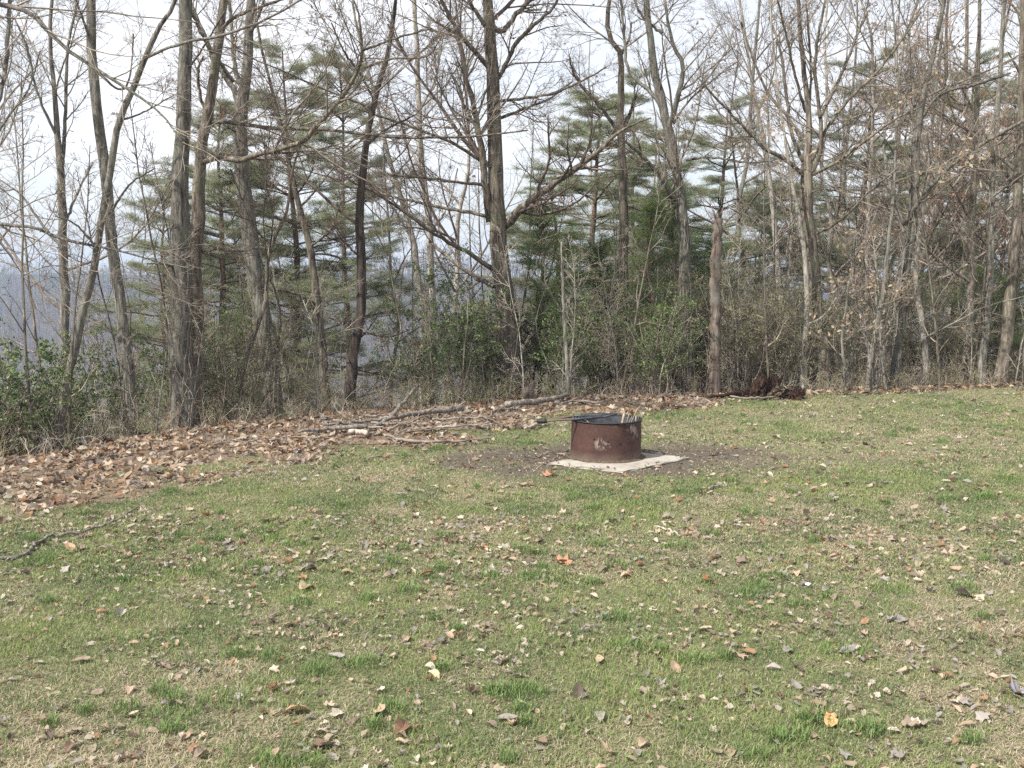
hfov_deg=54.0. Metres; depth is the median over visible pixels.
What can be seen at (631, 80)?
pine tree
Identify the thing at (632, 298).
sapling
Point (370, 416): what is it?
dead branch
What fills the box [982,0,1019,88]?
background tree
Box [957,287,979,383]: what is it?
sapling
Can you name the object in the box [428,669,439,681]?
fallen leaf
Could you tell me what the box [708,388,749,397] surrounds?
decayed log
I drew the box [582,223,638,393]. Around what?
sapling
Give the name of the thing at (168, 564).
fallen leaf
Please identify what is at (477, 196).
sapling
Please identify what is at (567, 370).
dead snag
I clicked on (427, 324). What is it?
sapling
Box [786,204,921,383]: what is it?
pine tree
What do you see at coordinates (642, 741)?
fallen leaf
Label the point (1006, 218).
background tree
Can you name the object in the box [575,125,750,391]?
pine tree
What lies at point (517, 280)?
sapling
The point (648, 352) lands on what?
leafy shrub
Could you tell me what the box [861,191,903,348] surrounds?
sapling
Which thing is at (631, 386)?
thicket shrub
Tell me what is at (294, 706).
fallen leaf
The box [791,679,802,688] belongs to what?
fallen leaf
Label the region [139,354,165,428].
sapling
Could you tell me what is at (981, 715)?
fallen leaf
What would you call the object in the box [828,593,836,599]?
fallen leaf
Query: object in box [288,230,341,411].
sapling
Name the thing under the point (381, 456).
dead branch
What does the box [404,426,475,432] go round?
dead branch
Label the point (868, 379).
bare tree
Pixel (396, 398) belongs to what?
undergrowth
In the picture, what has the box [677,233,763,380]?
cedar bush
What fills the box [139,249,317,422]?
thicket shrub
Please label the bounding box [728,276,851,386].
thicket shrub
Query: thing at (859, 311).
sapling
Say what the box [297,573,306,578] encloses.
fallen leaf
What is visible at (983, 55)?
pine tree
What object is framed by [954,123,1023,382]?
sapling
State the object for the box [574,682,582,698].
fallen leaf
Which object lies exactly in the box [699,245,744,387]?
sapling
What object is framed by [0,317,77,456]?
holly bush
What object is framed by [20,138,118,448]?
sapling
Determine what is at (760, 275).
sapling
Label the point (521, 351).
sapling
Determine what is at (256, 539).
fallen leaf
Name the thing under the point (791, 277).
background tree
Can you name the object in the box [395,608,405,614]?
fallen leaf
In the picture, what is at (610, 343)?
sapling
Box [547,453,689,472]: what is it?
concrete slab
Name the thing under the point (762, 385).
uprooted stump
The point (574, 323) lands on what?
sapling
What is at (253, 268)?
bare tree
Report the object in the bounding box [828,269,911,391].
sapling
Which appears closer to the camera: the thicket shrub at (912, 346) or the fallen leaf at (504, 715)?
the fallen leaf at (504, 715)
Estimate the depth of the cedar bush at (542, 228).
17.25 m
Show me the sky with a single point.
(82, 127)
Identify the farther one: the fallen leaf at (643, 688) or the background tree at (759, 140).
the background tree at (759, 140)
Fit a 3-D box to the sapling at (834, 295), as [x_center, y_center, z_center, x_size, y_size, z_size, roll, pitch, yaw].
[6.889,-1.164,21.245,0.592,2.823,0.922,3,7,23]
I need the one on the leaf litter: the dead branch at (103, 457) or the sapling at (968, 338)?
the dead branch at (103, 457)
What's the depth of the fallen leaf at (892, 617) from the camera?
5.72 m
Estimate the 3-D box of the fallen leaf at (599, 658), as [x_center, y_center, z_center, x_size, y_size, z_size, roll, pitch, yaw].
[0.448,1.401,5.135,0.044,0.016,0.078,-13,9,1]
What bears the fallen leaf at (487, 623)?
on the ground at (556, 445)
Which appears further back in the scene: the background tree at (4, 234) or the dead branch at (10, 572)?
the background tree at (4, 234)
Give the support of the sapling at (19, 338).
on the ground at (556, 445)
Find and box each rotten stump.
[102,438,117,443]
[772,386,806,400]
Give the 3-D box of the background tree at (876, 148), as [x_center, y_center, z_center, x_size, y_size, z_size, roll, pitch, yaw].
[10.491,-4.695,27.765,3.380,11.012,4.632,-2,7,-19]
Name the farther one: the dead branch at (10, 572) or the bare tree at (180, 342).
the bare tree at (180, 342)
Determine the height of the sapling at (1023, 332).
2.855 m
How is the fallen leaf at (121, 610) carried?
on the ground at (556, 445)
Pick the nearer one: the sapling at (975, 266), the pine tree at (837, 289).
the sapling at (975, 266)
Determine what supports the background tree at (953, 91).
on the ground at (556, 445)
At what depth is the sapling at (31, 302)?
15.01 m
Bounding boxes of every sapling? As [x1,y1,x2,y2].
[0,68,73,455]
[0,90,71,439]
[0,317,34,389]
[0,385,33,434]
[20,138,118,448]
[40,148,143,434]
[40,241,111,438]
[59,266,113,440]
[70,288,107,440]
[105,303,148,433]
[109,90,215,380]
[123,116,230,364]
[130,251,191,431]
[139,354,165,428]
[152,259,210,395]
[165,271,226,431]
[214,177,264,415]
[227,271,268,411]
[249,227,296,386]
[273,234,334,410]
[283,314,302,407]
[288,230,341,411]
[292,264,379,415]
[332,301,359,404]
[353,167,416,404]
[392,308,430,392]
[393,179,446,399]
[403,243,438,402]
[411,237,442,403]
[418,286,451,404]
[451,158,511,396]
[452,266,487,396]
[475,252,494,383]
[480,224,532,396]
[492,272,531,395]
[513,143,575,355]
[513,260,526,308]
[518,161,586,385]
[521,238,555,392]
[547,239,584,388]
[552,234,586,378]
[555,279,583,392]
[563,188,611,395]
[579,230,635,396]
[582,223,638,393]
[587,182,633,389]
[594,250,635,393]
[609,236,648,390]
[619,130,690,393]
[628,193,653,310]
[643,224,676,392]
[695,207,757,347]
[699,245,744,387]
[700,272,735,383]
[720,210,761,387]
[732,123,798,394]
[735,205,793,378]
[747,249,776,387]
[756,169,801,343]
[770,282,789,379]
[774,233,819,363]
[797,268,885,393]
[808,287,842,364]
[817,105,875,359]
[825,264,846,364]
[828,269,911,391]
[837,178,896,383]
[841,208,895,385]
[846,265,892,389]
[851,308,877,383]
[856,189,929,389]
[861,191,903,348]
[861,212,900,346]
[879,267,919,384]
[883,114,976,389]
[896,173,969,383]
[916,167,977,334]
[926,291,936,368]
[938,293,964,380]
[942,141,1023,340]
[946,136,1022,380]
[950,191,1002,381]
[953,265,965,334]
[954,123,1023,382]
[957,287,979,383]
[975,204,1023,358]
[989,269,1018,356]
[1004,249,1023,383]
[1011,295,1023,379]
[1016,258,1023,381]
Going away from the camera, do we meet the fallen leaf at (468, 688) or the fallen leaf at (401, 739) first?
the fallen leaf at (401, 739)
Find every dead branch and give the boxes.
[0,507,137,559]
[0,568,32,576]
[1,673,49,683]
[84,447,138,460]
[169,663,219,668]
[213,435,265,445]
[269,433,336,440]
[298,424,367,432]
[314,433,362,443]
[334,421,390,428]
[335,421,381,435]
[359,409,391,418]
[359,453,412,460]
[367,386,417,430]
[370,421,430,425]
[383,432,490,443]
[387,410,432,430]
[394,413,493,435]
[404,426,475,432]
[432,410,507,420]
[457,410,490,429]
[460,413,511,427]
[487,404,524,413]
[524,419,548,428]
[561,395,611,403]
[654,525,679,535]
[656,387,694,398]
[708,483,729,488]
[724,691,764,699]
[730,395,774,399]
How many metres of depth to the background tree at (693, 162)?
33.31 m
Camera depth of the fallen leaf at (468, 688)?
4.76 m
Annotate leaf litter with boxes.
[0,379,1023,515]
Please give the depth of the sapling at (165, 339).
12.24 m
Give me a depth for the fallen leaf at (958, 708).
4.54 m
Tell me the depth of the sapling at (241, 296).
16.59 m
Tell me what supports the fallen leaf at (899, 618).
on the ground at (556, 445)
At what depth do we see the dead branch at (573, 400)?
14.70 m
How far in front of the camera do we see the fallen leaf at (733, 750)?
4.14 m
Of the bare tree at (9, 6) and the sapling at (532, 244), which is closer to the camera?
the bare tree at (9, 6)
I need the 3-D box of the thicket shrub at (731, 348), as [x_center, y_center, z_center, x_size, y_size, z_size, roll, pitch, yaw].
[3.511,-1.027,17.302,2.574,2.506,2.550,3,7,24]
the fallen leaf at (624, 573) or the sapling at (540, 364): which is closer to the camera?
the fallen leaf at (624, 573)
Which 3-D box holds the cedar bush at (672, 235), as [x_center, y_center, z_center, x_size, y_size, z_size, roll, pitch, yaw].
[3.112,-1.783,18.909,1.911,4.110,2.199,6,9,40]
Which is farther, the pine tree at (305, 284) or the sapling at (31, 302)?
the pine tree at (305, 284)
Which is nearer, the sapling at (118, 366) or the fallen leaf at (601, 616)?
the fallen leaf at (601, 616)
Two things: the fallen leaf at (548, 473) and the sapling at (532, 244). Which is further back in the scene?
the sapling at (532, 244)
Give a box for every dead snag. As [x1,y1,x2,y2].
[519,241,570,396]
[706,189,748,393]
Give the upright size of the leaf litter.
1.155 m
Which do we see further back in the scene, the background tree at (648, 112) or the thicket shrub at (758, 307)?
the background tree at (648, 112)
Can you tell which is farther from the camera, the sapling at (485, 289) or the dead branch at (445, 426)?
the sapling at (485, 289)
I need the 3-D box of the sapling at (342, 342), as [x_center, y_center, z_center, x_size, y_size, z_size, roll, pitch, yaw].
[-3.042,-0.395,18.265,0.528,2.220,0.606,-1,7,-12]
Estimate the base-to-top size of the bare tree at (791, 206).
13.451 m
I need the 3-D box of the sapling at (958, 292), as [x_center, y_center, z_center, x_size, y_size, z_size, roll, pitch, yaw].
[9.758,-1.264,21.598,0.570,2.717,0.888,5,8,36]
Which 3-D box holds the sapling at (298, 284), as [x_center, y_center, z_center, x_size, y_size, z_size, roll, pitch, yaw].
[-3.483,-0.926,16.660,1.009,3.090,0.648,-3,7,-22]
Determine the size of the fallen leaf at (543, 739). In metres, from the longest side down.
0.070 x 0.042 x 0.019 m
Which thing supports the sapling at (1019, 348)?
on the ground at (556, 445)
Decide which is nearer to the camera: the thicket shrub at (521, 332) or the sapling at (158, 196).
the sapling at (158, 196)
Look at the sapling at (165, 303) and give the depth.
15.40 m
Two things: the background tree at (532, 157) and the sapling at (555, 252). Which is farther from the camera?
the background tree at (532, 157)
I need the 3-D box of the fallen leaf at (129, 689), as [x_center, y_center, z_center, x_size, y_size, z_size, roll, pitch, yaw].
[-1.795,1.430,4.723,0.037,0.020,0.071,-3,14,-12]
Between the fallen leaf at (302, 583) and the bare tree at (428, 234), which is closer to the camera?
the fallen leaf at (302, 583)
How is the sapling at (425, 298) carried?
on the ground at (556, 445)
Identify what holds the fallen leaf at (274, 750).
on the ground at (556, 445)
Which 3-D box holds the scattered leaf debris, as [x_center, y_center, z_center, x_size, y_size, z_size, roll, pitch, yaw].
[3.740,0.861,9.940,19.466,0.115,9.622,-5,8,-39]
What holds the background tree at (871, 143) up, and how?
on the ground at (556, 445)
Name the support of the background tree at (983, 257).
on the ground at (556, 445)
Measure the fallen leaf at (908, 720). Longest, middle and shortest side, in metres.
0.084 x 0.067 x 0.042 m
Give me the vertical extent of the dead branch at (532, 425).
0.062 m
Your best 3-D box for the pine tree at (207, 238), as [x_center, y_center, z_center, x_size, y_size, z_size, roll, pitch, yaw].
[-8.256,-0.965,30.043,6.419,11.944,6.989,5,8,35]
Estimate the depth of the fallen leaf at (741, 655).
5.16 m
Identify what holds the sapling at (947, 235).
on the ground at (556, 445)
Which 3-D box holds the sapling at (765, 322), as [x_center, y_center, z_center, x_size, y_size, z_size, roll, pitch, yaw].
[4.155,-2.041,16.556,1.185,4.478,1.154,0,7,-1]
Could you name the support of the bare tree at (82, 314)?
on the ground at (556, 445)
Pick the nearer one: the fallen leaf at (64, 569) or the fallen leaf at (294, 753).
the fallen leaf at (294, 753)
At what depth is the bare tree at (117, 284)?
13.01 m
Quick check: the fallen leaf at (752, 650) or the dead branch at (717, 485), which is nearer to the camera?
the fallen leaf at (752, 650)
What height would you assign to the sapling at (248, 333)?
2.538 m
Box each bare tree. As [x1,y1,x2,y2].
[0,0,208,443]
[0,0,253,337]
[15,0,331,449]
[51,0,182,434]
[114,0,261,428]
[142,0,531,410]
[160,71,335,419]
[164,0,307,416]
[174,0,594,425]
[221,0,420,409]
[299,0,515,405]
[305,0,690,395]
[345,0,541,403]
[530,0,706,391]
[572,0,795,392]
[659,0,858,388]
[669,0,959,387]
[685,0,826,320]
[744,0,1005,387]
[781,0,1019,384]
[786,0,1023,389]
[817,0,1023,384]
[845,0,1017,382]
[879,0,1023,383]
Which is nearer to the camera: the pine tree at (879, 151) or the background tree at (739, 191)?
the background tree at (739, 191)
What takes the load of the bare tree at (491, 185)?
on the ground at (556, 445)
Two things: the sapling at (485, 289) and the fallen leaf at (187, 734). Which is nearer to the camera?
the fallen leaf at (187, 734)
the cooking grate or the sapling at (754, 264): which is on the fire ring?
the cooking grate
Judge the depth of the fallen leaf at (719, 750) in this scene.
4.16 m
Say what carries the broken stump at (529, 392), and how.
on the ground at (556, 445)
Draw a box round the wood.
[0,253,1023,449]
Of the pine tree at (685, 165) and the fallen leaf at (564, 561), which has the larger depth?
the pine tree at (685, 165)
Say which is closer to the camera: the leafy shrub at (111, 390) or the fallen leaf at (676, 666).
the fallen leaf at (676, 666)
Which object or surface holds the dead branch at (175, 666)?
on the ground at (556, 445)
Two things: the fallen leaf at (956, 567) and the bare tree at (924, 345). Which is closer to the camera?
the fallen leaf at (956, 567)
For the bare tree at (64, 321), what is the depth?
15.79 m
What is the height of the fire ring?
0.409 m
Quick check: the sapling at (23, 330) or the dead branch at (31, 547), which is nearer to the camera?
the dead branch at (31, 547)
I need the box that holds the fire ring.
[567,413,645,462]
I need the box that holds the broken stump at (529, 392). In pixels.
[521,381,535,398]
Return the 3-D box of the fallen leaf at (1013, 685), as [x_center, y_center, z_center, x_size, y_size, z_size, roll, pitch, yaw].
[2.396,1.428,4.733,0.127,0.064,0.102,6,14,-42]
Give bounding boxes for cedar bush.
[206,289,302,419]
[490,197,576,393]
[522,223,606,378]
[556,232,646,392]
[616,194,707,391]
[631,180,723,390]
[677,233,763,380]
[871,269,963,382]
[916,261,1014,371]
[975,272,1023,379]
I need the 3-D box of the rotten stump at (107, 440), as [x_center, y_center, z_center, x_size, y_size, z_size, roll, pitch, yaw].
[-4.670,0.687,11.670,0.195,0.128,0.234,-3,7,-24]
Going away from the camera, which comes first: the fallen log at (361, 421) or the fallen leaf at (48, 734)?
the fallen leaf at (48, 734)
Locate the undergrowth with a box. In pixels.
[0,316,1023,463]
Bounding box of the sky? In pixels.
[0,0,1023,293]
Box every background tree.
[0,0,58,253]
[0,19,68,151]
[24,298,149,447]
[85,184,169,431]
[323,20,453,405]
[338,0,557,400]
[420,132,530,388]
[463,88,578,379]
[511,35,637,387]
[591,17,705,390]
[643,0,841,383]
[659,98,737,385]
[694,33,830,302]
[741,0,923,386]
[752,188,828,309]
[765,0,936,371]
[769,0,986,385]
[797,57,874,368]
[828,0,994,381]
[831,149,941,381]
[842,11,958,384]
[864,0,1023,378]
[865,0,1023,381]
[869,0,994,313]
[924,0,1023,379]
[936,0,1023,351]
[950,0,1023,379]
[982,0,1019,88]
[991,26,1018,135]
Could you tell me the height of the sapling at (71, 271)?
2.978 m
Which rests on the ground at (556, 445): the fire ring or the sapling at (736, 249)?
the sapling at (736, 249)
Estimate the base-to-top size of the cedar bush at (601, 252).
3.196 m
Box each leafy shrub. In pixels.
[53,313,168,438]
[131,304,248,413]
[358,278,455,404]
[410,242,511,402]
[425,279,501,397]
[515,278,602,394]
[525,252,636,393]
[615,280,709,394]
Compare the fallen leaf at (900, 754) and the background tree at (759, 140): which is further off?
the background tree at (759, 140)
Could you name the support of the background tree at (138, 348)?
on the ground at (556, 445)
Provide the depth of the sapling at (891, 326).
18.19 m
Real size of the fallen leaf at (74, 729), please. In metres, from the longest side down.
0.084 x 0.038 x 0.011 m
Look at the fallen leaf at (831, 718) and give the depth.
4.41 m
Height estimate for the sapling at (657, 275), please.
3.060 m
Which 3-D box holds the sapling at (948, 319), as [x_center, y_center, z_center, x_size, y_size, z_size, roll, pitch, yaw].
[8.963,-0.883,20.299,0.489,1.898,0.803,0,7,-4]
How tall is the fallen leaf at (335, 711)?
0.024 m
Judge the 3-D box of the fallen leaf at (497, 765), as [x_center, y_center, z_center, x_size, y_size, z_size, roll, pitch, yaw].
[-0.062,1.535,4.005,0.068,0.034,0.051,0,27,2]
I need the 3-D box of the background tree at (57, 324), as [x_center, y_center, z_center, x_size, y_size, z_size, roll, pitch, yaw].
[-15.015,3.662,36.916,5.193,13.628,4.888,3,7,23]
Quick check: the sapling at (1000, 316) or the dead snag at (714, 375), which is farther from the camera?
the sapling at (1000, 316)
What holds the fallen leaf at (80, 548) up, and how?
on the ground at (556, 445)
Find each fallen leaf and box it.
[35,715,46,721]
[45,731,53,738]
[60,565,69,571]
[64,726,82,732]
[65,542,74,549]
[65,742,72,751]
[70,656,89,660]
[75,545,84,551]
[91,688,102,693]
[115,606,126,615]
[126,685,133,693]
[160,699,173,704]
[164,561,173,566]
[180,732,190,739]
[194,747,207,756]
[252,537,260,542]
[268,664,279,671]
[271,748,278,756]
[281,705,308,714]
[285,750,300,764]
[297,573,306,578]
[299,580,311,588]
[310,738,325,745]
[323,700,334,705]
[328,652,344,656]
[329,708,343,715]
[368,703,384,714]
[383,571,392,576]
[394,737,404,742]
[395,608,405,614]
[395,717,410,733]
[402,634,410,640]
[424,661,435,668]
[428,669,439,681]
[441,604,451,609]
[445,631,453,637]
[466,682,479,691]
[481,621,491,625]
[485,720,497,726]
[489,761,504,767]
[496,713,516,718]
[506,716,517,724]
[534,736,546,741]
[543,470,555,475]
[554,553,571,565]
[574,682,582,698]
[595,655,603,661]
[595,711,604,721]
[596,763,606,767]
[597,611,608,617]
[598,565,606,570]
[620,571,631,575]
[637,686,646,692]
[638,737,646,745]
[656,676,666,684]
[671,660,681,672]
[709,747,722,752]
[729,748,735,756]
[734,652,747,659]
[743,647,755,653]
[765,662,780,667]
[783,645,791,650]
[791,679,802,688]
[824,712,837,726]
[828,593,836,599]
[839,644,855,652]
[839,748,853,759]
[844,761,856,765]
[851,600,862,609]
[860,617,868,623]
[885,615,896,620]
[890,747,903,757]
[893,614,907,621]
[900,714,919,726]
[925,585,935,590]
[950,566,961,569]
[952,704,961,711]
[955,588,973,597]
[957,696,969,703]
[959,720,974,725]
[974,594,984,600]
[975,711,992,723]
[1011,676,1023,693]
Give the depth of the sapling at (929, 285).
18.36 m
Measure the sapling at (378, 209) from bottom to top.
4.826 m
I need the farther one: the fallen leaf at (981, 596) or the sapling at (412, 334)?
the sapling at (412, 334)
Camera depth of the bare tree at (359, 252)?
14.96 m
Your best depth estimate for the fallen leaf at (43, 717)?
4.41 m
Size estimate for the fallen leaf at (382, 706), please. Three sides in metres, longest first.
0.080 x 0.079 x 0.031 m
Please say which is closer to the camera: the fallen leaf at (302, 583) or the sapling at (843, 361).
the fallen leaf at (302, 583)
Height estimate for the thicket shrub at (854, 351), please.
2.763 m
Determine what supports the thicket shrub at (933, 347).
on the ground at (556, 445)
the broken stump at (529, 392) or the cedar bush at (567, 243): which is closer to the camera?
the broken stump at (529, 392)
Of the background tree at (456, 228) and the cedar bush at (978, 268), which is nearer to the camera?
the cedar bush at (978, 268)
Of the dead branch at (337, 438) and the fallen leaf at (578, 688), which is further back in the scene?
the dead branch at (337, 438)
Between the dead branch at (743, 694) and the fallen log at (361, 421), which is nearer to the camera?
the dead branch at (743, 694)
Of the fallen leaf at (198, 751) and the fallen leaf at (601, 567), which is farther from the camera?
the fallen leaf at (601, 567)
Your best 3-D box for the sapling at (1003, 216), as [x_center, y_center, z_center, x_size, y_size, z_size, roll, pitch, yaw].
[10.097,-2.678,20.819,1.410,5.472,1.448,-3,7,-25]
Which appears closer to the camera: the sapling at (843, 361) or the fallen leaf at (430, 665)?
the fallen leaf at (430, 665)
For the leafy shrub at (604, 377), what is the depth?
17.31 m
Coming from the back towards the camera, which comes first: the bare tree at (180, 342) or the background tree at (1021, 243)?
the background tree at (1021, 243)
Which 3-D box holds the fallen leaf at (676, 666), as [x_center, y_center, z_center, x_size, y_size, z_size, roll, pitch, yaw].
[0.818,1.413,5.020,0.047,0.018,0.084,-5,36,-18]
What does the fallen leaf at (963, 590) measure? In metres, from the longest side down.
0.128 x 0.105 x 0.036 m
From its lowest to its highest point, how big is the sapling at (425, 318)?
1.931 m
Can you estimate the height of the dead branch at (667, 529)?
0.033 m
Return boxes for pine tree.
[74,169,263,439]
[97,96,375,422]
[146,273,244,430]
[147,36,438,411]
[148,150,339,418]
[251,42,442,408]
[441,173,645,392]
[477,84,706,393]
[523,67,710,351]
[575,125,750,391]
[600,94,821,387]
[696,175,872,385]
[725,45,1002,385]
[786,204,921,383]
[821,99,985,372]
[828,46,1023,380]
[913,80,1023,352]
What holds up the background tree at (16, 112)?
on the ground at (556, 445)
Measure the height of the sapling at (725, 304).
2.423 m
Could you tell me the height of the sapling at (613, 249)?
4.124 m
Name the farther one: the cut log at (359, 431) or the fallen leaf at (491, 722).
the cut log at (359, 431)
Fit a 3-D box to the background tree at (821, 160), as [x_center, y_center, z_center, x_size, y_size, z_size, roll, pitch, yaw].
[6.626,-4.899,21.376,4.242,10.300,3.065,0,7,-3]
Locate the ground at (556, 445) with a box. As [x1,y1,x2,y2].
[0,273,1023,767]
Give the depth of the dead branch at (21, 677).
4.87 m
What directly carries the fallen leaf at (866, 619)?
on the ground at (556, 445)
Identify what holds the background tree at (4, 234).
on the ground at (556, 445)
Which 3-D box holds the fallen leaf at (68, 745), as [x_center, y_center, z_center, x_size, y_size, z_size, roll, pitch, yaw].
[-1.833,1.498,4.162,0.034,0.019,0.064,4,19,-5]
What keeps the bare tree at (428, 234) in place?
on the ground at (556, 445)
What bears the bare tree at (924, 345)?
on the ground at (556, 445)
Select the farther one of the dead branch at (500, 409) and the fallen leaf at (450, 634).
the dead branch at (500, 409)
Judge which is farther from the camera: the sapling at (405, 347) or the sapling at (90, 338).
the sapling at (405, 347)
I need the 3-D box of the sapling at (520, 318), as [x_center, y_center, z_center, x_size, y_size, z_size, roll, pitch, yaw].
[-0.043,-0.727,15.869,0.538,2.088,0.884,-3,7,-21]
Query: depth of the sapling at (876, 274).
17.54 m
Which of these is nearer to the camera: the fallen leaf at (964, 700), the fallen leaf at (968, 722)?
the fallen leaf at (968, 722)
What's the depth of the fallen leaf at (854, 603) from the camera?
5.97 m
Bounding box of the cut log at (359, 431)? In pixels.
[348,429,368,435]
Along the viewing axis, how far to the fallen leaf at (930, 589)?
6.29 m
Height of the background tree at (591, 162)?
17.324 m
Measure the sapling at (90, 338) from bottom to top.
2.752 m
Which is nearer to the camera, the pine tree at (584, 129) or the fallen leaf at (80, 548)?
the fallen leaf at (80, 548)
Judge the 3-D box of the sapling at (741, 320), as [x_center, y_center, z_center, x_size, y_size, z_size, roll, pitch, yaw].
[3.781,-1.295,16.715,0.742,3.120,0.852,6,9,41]
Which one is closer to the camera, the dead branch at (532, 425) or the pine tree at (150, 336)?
the dead branch at (532, 425)
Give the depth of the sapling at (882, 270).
21.34 m
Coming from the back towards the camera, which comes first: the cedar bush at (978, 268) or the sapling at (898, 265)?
the cedar bush at (978, 268)
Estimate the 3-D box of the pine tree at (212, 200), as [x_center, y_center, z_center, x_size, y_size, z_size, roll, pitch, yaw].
[-6.314,-1.991,23.738,6.940,9.565,6.083,-4,8,-33]
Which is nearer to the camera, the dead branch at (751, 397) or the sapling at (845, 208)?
the dead branch at (751, 397)
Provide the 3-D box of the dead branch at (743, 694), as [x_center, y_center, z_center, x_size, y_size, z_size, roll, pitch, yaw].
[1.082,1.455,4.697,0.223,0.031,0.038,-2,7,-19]
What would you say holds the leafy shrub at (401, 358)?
on the ground at (556, 445)
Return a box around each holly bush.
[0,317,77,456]
[0,330,106,454]
[0,357,101,448]
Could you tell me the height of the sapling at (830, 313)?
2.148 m
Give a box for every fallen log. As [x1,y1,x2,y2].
[322,416,387,425]
[387,401,464,419]
[503,393,569,407]
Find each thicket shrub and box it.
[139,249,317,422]
[415,266,552,393]
[575,259,704,393]
[635,253,783,391]
[639,250,789,390]
[659,235,821,387]
[679,312,757,388]
[690,254,804,387]
[721,263,843,388]
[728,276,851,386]
[793,257,947,385]
[836,265,983,384]
[862,265,995,382]
[913,270,1023,378]
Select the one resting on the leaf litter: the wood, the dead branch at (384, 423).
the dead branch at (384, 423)
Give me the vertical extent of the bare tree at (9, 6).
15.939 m
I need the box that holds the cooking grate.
[536,413,616,423]
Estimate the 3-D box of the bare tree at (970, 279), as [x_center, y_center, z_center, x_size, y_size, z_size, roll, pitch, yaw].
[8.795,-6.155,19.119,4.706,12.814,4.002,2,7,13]
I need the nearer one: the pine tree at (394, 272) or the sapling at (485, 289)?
the sapling at (485, 289)
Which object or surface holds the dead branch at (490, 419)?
on the ground at (556, 445)
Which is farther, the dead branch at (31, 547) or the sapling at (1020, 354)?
the sapling at (1020, 354)
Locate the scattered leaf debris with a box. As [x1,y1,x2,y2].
[0,388,1023,767]
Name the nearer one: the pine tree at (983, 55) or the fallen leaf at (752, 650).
the fallen leaf at (752, 650)
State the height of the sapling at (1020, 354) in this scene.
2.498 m
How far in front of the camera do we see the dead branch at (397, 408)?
13.08 m
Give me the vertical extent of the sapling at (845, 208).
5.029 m
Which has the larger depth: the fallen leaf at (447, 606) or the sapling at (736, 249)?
the sapling at (736, 249)
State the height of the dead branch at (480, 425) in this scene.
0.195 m
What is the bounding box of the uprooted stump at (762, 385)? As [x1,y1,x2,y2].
[743,371,783,400]
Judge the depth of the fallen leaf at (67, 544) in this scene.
7.21 m
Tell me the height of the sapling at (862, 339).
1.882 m
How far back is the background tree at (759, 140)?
33.20 m
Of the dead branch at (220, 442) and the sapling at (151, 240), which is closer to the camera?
the dead branch at (220, 442)
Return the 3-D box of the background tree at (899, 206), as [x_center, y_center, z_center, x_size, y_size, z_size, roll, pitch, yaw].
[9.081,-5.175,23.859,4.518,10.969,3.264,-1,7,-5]
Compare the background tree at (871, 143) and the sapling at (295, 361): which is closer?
the sapling at (295, 361)
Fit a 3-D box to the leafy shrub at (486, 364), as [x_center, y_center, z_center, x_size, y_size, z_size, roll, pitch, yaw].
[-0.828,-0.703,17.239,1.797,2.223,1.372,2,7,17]
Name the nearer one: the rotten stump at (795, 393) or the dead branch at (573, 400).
the dead branch at (573, 400)
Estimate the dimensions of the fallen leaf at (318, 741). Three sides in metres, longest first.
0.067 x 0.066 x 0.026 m
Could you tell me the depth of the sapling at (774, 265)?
19.20 m
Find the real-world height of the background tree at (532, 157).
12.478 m
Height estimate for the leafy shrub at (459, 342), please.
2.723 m
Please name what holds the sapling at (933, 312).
on the ground at (556, 445)
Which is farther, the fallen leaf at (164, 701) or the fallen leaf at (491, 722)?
the fallen leaf at (164, 701)
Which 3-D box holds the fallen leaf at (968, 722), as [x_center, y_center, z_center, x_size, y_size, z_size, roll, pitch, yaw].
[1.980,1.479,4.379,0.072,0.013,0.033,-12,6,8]
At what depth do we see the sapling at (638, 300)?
15.62 m
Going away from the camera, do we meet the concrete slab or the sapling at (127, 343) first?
the concrete slab
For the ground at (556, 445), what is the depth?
6.16 m
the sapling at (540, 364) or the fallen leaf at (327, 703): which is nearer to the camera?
the fallen leaf at (327, 703)
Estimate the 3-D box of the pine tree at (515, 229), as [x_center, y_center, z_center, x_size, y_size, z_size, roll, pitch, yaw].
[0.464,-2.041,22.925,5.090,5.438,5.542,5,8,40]
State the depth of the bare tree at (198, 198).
13.08 m
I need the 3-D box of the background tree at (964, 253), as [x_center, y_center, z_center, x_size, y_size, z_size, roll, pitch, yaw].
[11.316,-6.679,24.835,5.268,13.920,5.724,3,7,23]
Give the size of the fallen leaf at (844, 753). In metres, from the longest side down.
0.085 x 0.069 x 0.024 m
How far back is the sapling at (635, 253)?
20.55 m
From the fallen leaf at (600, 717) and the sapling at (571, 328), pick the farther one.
the sapling at (571, 328)
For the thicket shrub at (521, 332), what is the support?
on the ground at (556, 445)
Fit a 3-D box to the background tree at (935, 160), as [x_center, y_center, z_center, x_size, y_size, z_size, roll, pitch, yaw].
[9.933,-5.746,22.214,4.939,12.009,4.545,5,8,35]
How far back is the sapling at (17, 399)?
11.54 m
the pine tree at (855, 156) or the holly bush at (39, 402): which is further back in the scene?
the pine tree at (855, 156)
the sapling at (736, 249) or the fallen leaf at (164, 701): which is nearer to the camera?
the fallen leaf at (164, 701)
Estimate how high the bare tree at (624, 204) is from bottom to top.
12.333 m
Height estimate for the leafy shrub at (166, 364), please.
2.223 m

